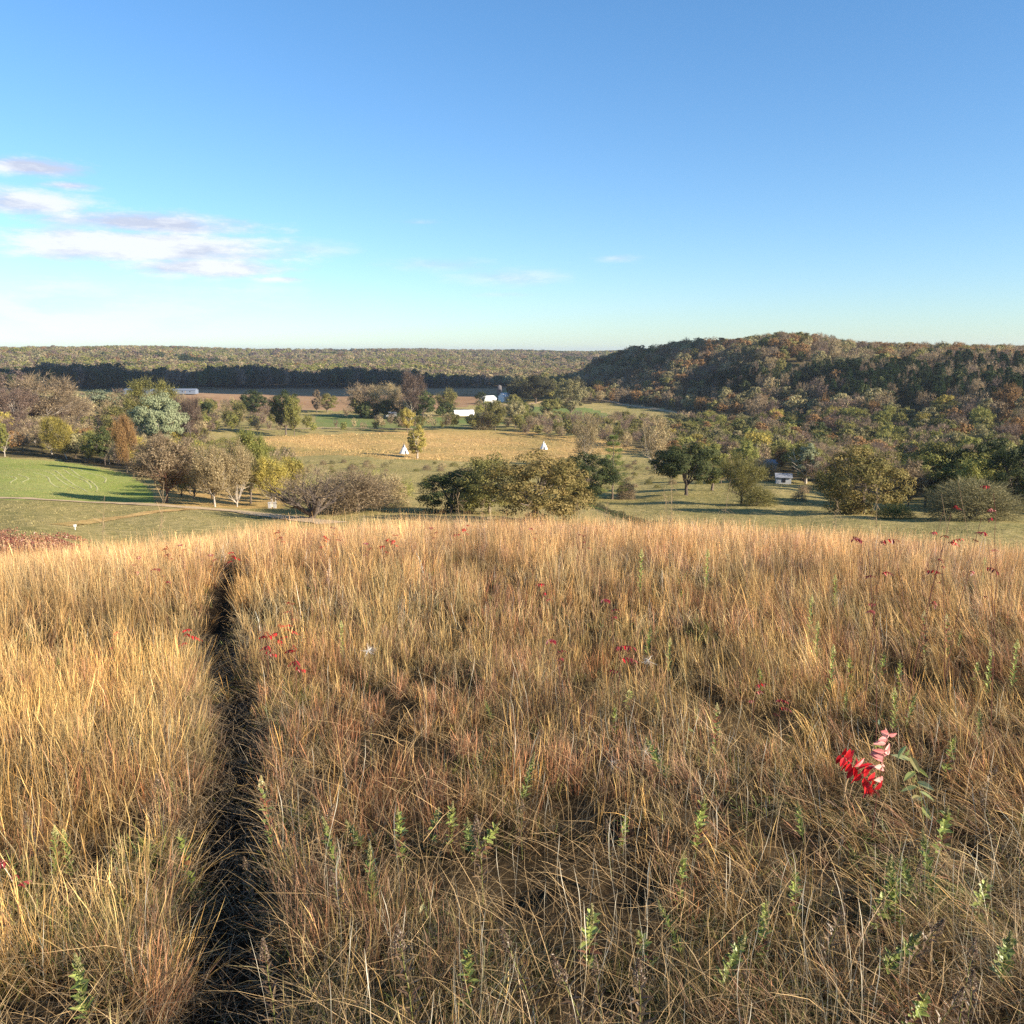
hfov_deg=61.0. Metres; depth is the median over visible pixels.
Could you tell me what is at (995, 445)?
oak tree
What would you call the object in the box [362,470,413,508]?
bush
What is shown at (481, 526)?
tall grass stem
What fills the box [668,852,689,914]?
weed
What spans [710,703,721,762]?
goldenrod
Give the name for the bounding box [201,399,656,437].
brush belt foliage
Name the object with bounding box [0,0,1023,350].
sky
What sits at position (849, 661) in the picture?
weed
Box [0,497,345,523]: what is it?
gravel road
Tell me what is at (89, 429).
leafy tree
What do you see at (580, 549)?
tall grass stem
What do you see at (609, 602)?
sumac plant
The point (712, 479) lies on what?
poplar tree
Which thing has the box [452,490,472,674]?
tall grass stem
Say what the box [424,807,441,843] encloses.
weed
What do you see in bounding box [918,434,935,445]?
bare tree
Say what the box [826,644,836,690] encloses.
goldenrod
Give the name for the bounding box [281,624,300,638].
sumac plant
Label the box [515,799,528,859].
weed
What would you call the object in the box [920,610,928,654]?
goldenrod
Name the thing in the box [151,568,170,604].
sumac plant
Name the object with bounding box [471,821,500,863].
weed
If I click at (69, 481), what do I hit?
hay windrow
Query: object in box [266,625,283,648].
sumac plant
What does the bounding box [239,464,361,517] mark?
dead tree
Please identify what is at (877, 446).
bare tree
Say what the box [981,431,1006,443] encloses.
leafy tree
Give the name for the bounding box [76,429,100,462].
leafy tree
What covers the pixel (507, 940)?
weed
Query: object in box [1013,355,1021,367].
cedar tree
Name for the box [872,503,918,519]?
bush
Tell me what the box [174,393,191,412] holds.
bare tree
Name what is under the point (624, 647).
sumac plant
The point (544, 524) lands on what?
prairie grass
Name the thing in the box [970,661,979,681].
weed
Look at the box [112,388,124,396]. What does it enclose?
bare tree
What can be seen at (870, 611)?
sumac plant
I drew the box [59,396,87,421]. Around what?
bare tree
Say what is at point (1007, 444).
leafy tree
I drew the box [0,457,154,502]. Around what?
hay field
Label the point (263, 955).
weed
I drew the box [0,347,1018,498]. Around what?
woodland floor
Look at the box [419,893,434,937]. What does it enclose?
milkweed plant
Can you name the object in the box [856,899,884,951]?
weed
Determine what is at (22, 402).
bare tree
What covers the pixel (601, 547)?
tall grass stem
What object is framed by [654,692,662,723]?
weed
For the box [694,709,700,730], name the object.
weed
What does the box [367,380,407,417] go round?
bare tree
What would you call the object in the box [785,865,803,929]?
weed
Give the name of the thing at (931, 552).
dry stalk
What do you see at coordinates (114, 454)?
bare tree
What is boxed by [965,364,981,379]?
bare tree
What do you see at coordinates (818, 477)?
leafy tree
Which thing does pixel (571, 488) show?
oak tree
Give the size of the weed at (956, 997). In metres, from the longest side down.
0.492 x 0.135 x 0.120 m
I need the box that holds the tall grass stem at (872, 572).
[863,486,884,687]
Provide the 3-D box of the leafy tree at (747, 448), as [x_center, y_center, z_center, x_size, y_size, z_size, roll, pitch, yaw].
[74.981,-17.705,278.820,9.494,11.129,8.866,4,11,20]
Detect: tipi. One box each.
[399,442,408,453]
[540,439,547,448]
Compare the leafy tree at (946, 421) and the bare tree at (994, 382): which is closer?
the leafy tree at (946, 421)
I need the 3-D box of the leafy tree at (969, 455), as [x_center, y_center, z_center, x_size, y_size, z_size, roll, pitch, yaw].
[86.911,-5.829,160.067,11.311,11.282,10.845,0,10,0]
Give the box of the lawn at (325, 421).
[309,407,612,429]
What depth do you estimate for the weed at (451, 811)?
6.24 m
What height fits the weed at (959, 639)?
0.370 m
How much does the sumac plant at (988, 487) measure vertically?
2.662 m
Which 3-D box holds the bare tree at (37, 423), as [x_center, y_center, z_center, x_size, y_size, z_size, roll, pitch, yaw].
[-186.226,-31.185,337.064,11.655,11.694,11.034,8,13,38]
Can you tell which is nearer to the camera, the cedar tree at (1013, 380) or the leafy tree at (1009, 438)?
the leafy tree at (1009, 438)
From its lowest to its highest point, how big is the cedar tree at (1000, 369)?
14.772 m
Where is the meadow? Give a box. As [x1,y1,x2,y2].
[0,386,1023,557]
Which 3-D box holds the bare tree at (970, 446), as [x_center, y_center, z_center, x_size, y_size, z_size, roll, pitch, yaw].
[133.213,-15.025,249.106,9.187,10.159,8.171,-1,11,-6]
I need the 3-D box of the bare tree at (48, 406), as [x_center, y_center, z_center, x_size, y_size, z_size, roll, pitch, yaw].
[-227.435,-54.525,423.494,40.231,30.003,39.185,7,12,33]
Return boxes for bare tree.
[0,385,43,419]
[3,369,83,417]
[12,420,35,446]
[12,429,33,454]
[17,418,41,444]
[25,395,41,419]
[25,423,47,452]
[34,425,59,453]
[52,402,70,420]
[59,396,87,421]
[69,394,96,419]
[77,394,95,411]
[99,391,121,407]
[106,442,122,466]
[107,440,118,466]
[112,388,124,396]
[124,428,196,502]
[135,432,151,446]
[152,458,190,496]
[173,394,210,440]
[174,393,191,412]
[178,446,204,498]
[188,435,235,506]
[216,434,261,506]
[269,450,291,463]
[274,447,297,461]
[311,389,321,412]
[340,380,378,417]
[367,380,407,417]
[395,368,426,411]
[569,410,598,456]
[635,413,673,469]
[709,433,728,452]
[712,439,740,458]
[754,442,771,458]
[802,438,826,448]
[803,456,828,483]
[814,442,828,450]
[817,445,831,465]
[826,442,847,463]
[828,453,851,473]
[836,432,859,446]
[865,448,902,494]
[868,441,885,450]
[870,440,894,453]
[903,442,924,453]
[905,426,928,441]
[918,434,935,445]
[924,427,941,441]
[925,437,949,443]
[930,423,950,434]
[944,366,954,388]
[950,385,960,400]
[963,442,976,450]
[964,377,987,399]
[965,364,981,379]
[988,376,1003,394]
[992,433,1019,445]
[993,421,1022,440]
[1009,406,1023,422]
[1016,363,1023,383]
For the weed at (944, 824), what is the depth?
6.27 m
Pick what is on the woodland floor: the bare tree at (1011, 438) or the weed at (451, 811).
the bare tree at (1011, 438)
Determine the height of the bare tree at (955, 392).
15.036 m
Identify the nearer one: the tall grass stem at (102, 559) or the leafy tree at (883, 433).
the tall grass stem at (102, 559)
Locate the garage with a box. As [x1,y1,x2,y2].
[386,411,396,416]
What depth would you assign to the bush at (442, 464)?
313.36 m
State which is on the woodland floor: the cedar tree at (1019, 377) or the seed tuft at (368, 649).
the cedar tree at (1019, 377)
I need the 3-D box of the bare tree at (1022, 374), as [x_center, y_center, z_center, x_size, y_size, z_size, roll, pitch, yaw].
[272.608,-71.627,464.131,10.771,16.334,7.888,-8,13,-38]
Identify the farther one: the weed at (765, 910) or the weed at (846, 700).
the weed at (846, 700)
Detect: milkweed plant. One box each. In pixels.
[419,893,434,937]
[684,723,693,755]
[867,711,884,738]
[891,746,933,829]
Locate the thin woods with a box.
[299,468,415,498]
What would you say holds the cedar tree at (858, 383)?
on the woodland floor
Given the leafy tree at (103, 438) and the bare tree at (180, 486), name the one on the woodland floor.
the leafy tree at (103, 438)
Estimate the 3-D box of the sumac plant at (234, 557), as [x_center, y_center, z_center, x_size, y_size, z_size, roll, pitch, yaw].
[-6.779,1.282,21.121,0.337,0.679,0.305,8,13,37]
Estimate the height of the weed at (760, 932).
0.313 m
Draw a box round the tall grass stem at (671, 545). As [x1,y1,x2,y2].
[660,489,677,622]
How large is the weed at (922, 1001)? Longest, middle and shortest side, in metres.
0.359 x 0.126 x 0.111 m
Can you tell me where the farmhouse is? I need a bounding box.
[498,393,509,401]
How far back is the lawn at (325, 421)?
577.77 m
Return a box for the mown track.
[54,508,198,525]
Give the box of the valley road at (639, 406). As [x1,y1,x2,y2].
[499,398,680,412]
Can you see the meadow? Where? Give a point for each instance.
(170, 524)
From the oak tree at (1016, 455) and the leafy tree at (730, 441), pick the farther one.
the leafy tree at (730, 441)
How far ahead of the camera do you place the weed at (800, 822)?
6.62 m
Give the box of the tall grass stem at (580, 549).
[575,499,583,639]
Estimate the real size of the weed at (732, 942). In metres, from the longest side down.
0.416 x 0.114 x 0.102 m
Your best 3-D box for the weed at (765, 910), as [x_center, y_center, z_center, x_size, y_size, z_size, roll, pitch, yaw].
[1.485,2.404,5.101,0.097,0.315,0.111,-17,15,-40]
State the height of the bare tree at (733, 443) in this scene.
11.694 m
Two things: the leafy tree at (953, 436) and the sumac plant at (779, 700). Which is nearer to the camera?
the sumac plant at (779, 700)
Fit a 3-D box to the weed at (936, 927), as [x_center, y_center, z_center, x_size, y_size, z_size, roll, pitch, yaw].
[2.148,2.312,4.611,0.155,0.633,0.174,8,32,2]
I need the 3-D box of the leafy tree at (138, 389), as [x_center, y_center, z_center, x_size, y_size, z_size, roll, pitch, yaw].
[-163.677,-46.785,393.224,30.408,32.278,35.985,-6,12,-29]
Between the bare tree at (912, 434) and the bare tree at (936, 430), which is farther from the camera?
the bare tree at (912, 434)
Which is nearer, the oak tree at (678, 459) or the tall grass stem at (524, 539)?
the tall grass stem at (524, 539)
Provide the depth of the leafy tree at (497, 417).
504.95 m
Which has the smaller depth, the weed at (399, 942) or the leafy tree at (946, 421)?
the weed at (399, 942)
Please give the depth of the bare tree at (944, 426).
336.20 m
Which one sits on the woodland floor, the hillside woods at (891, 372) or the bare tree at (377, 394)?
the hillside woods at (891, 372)
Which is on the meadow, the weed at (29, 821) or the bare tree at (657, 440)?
the bare tree at (657, 440)
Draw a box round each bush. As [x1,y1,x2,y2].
[296,466,399,515]
[345,464,357,470]
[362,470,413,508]
[380,463,390,467]
[418,487,427,493]
[422,464,431,470]
[438,462,447,467]
[471,412,493,429]
[615,480,637,499]
[668,479,677,484]
[722,442,740,460]
[738,483,780,506]
[748,456,782,480]
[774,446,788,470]
[790,491,806,501]
[798,485,808,493]
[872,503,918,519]
[916,475,1023,521]
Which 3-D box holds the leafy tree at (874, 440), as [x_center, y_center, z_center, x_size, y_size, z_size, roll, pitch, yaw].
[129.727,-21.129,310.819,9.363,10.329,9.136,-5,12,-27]
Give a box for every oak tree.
[415,467,480,513]
[451,451,513,513]
[473,449,599,520]
[537,463,589,502]
[539,398,564,419]
[552,379,588,414]
[566,451,624,500]
[648,442,722,495]
[810,443,916,514]
[904,440,963,502]
[953,435,1023,480]
[979,443,1023,511]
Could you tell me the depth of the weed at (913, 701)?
9.48 m
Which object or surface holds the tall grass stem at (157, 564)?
on the hillside at (600, 885)
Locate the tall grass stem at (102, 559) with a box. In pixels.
[96,501,110,696]
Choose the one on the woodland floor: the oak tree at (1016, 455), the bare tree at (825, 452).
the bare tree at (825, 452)
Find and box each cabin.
[764,459,777,470]
[774,473,792,483]
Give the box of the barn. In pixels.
[478,395,496,402]
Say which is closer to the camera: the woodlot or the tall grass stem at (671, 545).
the tall grass stem at (671, 545)
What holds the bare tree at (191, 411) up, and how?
on the woodland floor
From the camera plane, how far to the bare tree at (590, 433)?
337.34 m
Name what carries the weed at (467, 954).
on the hillside at (600, 885)
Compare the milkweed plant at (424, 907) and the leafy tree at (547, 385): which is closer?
the milkweed plant at (424, 907)
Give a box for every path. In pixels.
[172,549,284,1023]
[581,503,658,528]
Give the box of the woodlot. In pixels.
[0,391,189,442]
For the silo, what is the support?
on the meadow
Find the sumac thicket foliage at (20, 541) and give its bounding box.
[0,527,92,560]
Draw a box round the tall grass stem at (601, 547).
[597,499,611,597]
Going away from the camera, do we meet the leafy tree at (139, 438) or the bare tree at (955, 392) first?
the leafy tree at (139, 438)
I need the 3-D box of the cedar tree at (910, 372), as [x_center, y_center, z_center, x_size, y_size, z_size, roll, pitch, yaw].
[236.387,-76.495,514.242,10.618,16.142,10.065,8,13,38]
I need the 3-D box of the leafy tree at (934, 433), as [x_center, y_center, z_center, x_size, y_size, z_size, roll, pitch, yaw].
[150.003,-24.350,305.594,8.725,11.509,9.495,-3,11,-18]
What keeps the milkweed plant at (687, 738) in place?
on the hillside at (600, 885)
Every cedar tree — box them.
[851,380,866,404]
[865,376,877,390]
[902,377,917,400]
[903,369,916,394]
[908,385,923,409]
[954,364,966,384]
[954,377,967,402]
[964,375,972,394]
[982,364,992,379]
[995,367,1004,389]
[1000,372,1012,387]
[1001,367,1012,388]
[1004,377,1020,406]
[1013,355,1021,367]
[1014,375,1023,392]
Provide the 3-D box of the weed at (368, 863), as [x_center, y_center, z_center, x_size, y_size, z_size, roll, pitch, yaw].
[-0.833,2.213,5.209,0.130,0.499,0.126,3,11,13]
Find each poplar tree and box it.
[0,422,15,456]
[407,424,426,457]
[702,443,727,490]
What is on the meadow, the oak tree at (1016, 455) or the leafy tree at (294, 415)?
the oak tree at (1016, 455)
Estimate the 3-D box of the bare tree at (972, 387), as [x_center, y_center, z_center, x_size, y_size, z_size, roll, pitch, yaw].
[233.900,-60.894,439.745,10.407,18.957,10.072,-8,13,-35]
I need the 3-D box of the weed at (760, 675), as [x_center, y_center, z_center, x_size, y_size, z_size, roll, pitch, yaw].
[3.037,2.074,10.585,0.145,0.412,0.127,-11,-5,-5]
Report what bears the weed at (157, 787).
on the hillside at (600, 885)
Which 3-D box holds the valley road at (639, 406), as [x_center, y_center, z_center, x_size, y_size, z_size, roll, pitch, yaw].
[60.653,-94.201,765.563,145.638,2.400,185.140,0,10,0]
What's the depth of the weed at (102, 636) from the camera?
13.76 m
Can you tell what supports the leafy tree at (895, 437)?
on the woodland floor
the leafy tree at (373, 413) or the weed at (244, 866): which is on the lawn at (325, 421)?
the leafy tree at (373, 413)
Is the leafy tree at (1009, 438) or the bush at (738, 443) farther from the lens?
the bush at (738, 443)
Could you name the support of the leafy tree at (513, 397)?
on the meadow
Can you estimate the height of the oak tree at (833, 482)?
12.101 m
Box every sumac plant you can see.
[0,859,31,936]
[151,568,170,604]
[178,629,201,662]
[227,552,241,572]
[259,632,280,687]
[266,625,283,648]
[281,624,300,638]
[282,602,296,644]
[285,645,306,701]
[535,583,550,629]
[546,639,565,694]
[601,599,618,648]
[607,645,636,718]
[749,683,768,726]
[773,699,791,743]
[836,728,896,837]
[850,537,876,741]
[862,539,895,726]
[904,538,963,731]
[915,505,959,686]
[929,531,944,691]
[942,508,995,703]
[974,532,998,736]
[980,485,998,683]
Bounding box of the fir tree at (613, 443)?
[600,434,629,499]
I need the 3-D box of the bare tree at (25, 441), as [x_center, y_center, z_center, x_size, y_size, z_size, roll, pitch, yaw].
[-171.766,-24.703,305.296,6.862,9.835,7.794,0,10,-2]
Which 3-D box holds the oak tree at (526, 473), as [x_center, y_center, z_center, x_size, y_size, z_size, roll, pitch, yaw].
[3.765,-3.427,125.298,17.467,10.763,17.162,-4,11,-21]
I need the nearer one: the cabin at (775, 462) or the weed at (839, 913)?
the weed at (839, 913)
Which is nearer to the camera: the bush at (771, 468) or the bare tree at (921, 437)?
the bush at (771, 468)
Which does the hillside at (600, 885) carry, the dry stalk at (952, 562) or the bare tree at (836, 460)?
the dry stalk at (952, 562)
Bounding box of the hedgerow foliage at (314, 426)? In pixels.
[198,401,490,430]
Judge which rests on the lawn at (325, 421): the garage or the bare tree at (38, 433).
the garage
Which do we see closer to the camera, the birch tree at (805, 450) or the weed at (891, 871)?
the weed at (891, 871)
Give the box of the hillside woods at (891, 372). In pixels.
[578,331,1023,452]
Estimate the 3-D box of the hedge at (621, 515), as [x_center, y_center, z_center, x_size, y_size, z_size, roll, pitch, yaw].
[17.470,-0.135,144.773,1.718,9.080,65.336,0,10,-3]
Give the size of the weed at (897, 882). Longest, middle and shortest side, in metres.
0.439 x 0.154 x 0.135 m
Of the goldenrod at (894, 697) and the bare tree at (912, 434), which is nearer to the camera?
the goldenrod at (894, 697)
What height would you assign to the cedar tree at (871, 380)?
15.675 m
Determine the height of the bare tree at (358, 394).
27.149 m
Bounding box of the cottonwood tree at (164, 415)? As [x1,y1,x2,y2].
[125,392,191,439]
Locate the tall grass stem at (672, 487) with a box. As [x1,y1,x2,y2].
[662,474,682,708]
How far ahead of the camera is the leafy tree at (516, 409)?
521.80 m
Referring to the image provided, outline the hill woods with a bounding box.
[0,345,969,385]
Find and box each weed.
[22,811,45,875]
[69,953,94,1022]
[78,740,90,802]
[95,623,106,651]
[152,773,168,844]
[176,828,196,895]
[239,856,256,913]
[258,936,287,1023]
[314,803,334,849]
[321,816,348,896]
[328,869,354,942]
[345,819,364,851]
[364,841,384,909]
[365,715,375,764]
[366,645,374,691]
[389,805,411,870]
[392,923,427,1023]
[408,594,414,625]
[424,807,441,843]
[445,801,459,853]
[457,943,480,1022]
[462,817,475,859]
[470,814,492,903]
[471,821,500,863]
[484,698,494,719]
[499,926,542,1022]
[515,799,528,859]
[517,752,535,804]
[551,954,596,1023]
[575,903,601,981]
[591,954,609,1023]
[603,818,617,878]
[611,703,619,740]
[619,812,629,848]
[621,688,632,711]
[625,957,656,1023]
[635,929,658,971]
[643,625,651,661]
[644,737,670,786]
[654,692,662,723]
[657,899,686,958]
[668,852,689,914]
[689,794,708,857]
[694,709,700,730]
[714,931,747,988]
[716,581,721,612]
[730,938,750,991]
[755,913,770,965]
[756,666,764,696]
[760,899,772,936]
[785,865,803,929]
[794,801,805,842]
[816,902,845,973]
[841,689,848,718]
[846,655,854,684]
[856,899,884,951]
[867,891,890,937]
[869,736,882,757]
[877,931,921,978]
[878,650,886,680]
[882,854,901,936]
[886,869,907,935]
[894,659,904,692]
[898,918,944,980]
[899,853,916,904]
[900,989,930,1023]
[903,693,917,734]
[909,859,926,929]
[918,829,940,907]
[928,986,965,1023]
[930,805,953,858]
[941,734,956,780]
[946,936,979,1023]
[954,969,980,1023]
[957,630,962,650]
[965,877,992,925]
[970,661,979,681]
[974,709,983,749]
[977,765,997,798]
[979,790,1012,872]
[988,930,1018,988]
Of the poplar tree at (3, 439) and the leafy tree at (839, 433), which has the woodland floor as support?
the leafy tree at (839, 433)
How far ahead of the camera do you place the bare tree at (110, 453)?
275.57 m
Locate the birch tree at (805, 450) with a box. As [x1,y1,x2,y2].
[787,443,820,483]
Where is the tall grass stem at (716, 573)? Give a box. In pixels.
[702,477,737,708]
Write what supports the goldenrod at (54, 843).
on the hillside at (600, 885)
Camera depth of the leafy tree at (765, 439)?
340.26 m
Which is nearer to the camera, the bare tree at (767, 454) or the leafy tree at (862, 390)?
the bare tree at (767, 454)
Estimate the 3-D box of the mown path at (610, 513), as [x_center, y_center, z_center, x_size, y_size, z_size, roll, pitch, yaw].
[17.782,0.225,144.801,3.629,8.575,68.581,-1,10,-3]
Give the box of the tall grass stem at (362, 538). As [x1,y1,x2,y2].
[357,491,369,623]
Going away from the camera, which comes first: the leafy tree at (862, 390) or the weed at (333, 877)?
the weed at (333, 877)
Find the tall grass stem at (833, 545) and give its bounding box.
[826,500,842,644]
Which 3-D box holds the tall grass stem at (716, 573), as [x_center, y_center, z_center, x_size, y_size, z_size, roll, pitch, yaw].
[2.424,0.984,10.089,0.280,2.806,0.177,6,12,30]
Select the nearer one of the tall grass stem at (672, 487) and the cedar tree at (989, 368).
the tall grass stem at (672, 487)
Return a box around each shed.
[123,389,198,393]
[453,410,474,415]
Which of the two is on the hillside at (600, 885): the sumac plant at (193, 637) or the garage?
the sumac plant at (193, 637)
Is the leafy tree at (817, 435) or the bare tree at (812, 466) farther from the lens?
the leafy tree at (817, 435)
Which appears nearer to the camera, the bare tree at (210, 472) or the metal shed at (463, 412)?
the bare tree at (210, 472)
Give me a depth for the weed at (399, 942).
3.96 m
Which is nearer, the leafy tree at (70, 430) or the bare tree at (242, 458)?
the bare tree at (242, 458)
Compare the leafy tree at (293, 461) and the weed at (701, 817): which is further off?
the leafy tree at (293, 461)
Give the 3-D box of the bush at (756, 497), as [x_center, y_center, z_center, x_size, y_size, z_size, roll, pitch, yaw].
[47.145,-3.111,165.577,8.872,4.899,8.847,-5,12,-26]
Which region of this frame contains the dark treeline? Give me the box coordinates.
[0,361,586,397]
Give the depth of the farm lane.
502.19 m
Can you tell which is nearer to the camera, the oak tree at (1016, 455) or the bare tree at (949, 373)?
the oak tree at (1016, 455)
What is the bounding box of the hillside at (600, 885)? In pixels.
[0,531,1023,1023]
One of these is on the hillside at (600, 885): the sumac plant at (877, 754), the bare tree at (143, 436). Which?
the sumac plant at (877, 754)
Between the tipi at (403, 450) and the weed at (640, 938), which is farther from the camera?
the tipi at (403, 450)
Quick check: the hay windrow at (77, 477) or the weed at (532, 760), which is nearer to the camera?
the weed at (532, 760)
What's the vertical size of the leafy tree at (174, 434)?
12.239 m
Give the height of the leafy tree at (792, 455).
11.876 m
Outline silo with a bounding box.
[497,385,501,399]
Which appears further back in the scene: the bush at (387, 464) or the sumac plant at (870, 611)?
the bush at (387, 464)
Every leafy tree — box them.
[36,414,71,458]
[61,424,76,433]
[65,433,84,458]
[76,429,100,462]
[78,426,94,432]
[79,389,119,411]
[85,426,113,464]
[106,413,138,473]
[115,375,182,423]
[128,435,146,460]
[163,431,183,441]
[188,441,206,448]
[192,445,209,458]
[198,402,212,415]
[224,423,280,503]
[233,451,291,506]
[239,389,267,412]
[267,389,298,434]
[278,452,309,498]
[281,456,301,471]
[282,394,304,436]
[314,393,338,411]
[351,401,382,417]
[399,407,414,432]
[407,390,435,417]
[434,387,459,415]
[475,391,486,404]
[479,399,510,430]
[503,394,522,404]
[506,399,525,427]
[517,373,557,402]
[707,453,737,482]
[712,450,771,503]
[720,438,737,451]
[732,440,760,463]
[739,431,761,439]
[748,430,772,446]
[752,440,768,458]
[768,438,790,468]
[771,439,792,457]
[780,441,828,481]
[783,442,801,470]
[805,431,831,442]
[811,436,835,444]
[811,469,849,504]
[816,437,837,446]
[835,428,857,444]
[844,443,892,489]
[856,383,871,401]
[864,439,887,447]
[869,410,891,420]
[870,434,893,441]
[875,429,894,438]
[876,438,892,445]
[881,433,907,449]
[882,464,900,494]
[883,457,940,508]
[889,458,925,473]
[896,452,913,463]
[898,439,924,452]
[900,451,959,504]
[905,446,924,452]
[924,434,946,444]
[925,428,947,440]
[930,394,957,413]
[935,418,957,431]
[938,422,959,433]
[943,430,967,447]
[949,457,1003,508]
[951,449,1014,499]
[952,435,972,448]
[954,436,982,448]
[956,422,975,435]
[968,423,995,444]
[973,417,996,426]
[977,440,1016,448]
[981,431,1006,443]
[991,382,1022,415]
[994,432,1022,446]
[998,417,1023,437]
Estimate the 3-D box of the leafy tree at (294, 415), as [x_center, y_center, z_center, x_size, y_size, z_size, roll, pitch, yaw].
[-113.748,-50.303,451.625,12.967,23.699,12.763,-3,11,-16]
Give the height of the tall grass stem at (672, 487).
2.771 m
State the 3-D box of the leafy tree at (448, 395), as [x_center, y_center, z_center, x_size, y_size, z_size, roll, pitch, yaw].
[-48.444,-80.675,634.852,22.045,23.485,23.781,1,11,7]
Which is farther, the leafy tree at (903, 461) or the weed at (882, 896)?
the leafy tree at (903, 461)
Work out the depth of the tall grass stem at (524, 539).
15.31 m
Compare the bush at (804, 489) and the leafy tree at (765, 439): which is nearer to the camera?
the bush at (804, 489)
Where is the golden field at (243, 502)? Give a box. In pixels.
[153,430,647,508]
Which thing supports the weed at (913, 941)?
on the hillside at (600, 885)
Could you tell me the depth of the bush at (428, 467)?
294.57 m
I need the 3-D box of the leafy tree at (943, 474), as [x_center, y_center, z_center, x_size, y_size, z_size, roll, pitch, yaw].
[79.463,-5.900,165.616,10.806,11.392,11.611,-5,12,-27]
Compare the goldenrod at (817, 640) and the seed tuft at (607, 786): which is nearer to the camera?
the seed tuft at (607, 786)
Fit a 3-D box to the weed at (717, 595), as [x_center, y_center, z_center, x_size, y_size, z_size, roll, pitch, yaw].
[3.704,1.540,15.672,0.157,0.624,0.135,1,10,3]
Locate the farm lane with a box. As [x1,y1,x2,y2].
[224,427,408,429]
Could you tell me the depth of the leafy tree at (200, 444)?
256.47 m
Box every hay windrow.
[54,470,87,491]
[62,469,91,487]
[71,469,97,491]
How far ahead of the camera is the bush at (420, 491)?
203.38 m
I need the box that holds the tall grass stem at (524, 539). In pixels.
[518,500,531,610]
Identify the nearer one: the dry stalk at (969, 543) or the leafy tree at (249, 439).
the dry stalk at (969, 543)
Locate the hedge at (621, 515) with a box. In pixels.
[591,501,659,525]
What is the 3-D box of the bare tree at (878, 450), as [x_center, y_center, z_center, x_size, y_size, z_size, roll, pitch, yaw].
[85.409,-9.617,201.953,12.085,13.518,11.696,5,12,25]
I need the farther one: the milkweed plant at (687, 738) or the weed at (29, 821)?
the milkweed plant at (687, 738)
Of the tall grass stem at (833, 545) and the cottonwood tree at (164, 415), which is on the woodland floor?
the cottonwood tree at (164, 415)
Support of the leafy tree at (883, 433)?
on the woodland floor
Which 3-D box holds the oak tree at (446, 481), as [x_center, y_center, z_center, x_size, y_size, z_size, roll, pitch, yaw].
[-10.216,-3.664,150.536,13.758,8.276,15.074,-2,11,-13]
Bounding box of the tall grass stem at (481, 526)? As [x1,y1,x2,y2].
[477,498,485,576]
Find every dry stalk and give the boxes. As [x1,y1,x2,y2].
[892,538,905,614]
[920,511,943,587]
[941,494,959,615]
[958,483,977,595]
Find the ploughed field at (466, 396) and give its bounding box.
[175,387,505,411]
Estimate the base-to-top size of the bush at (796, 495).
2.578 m
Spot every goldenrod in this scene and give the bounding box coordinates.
[47,824,62,883]
[59,828,77,878]
[256,775,277,856]
[339,620,344,659]
[637,549,645,601]
[665,638,672,671]
[702,549,709,587]
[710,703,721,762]
[806,595,813,635]
[812,621,821,659]
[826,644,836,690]
[832,574,839,606]
[888,687,899,729]
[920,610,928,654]
[942,613,952,660]
[982,647,993,698]
[1008,639,1020,697]
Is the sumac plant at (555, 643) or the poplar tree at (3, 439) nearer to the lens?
the sumac plant at (555, 643)
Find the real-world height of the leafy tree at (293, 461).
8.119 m
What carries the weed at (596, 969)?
on the hillside at (600, 885)
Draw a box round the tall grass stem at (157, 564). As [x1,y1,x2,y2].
[151,488,174,757]
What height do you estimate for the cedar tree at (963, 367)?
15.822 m
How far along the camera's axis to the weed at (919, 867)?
5.29 m
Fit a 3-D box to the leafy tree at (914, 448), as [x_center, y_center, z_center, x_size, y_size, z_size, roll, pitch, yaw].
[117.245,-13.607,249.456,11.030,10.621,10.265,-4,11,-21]
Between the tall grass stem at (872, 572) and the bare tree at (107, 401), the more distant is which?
the bare tree at (107, 401)
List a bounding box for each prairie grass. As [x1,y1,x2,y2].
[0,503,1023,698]
[0,508,1023,573]
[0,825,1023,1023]
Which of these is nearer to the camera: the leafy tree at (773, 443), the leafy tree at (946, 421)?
the leafy tree at (773, 443)
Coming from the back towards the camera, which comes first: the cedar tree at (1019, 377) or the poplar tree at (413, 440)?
the cedar tree at (1019, 377)
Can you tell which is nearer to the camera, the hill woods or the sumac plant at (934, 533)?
the sumac plant at (934, 533)
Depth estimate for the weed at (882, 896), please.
5.15 m
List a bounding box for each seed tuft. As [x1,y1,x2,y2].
[361,644,371,697]
[602,751,620,830]
[635,741,656,823]

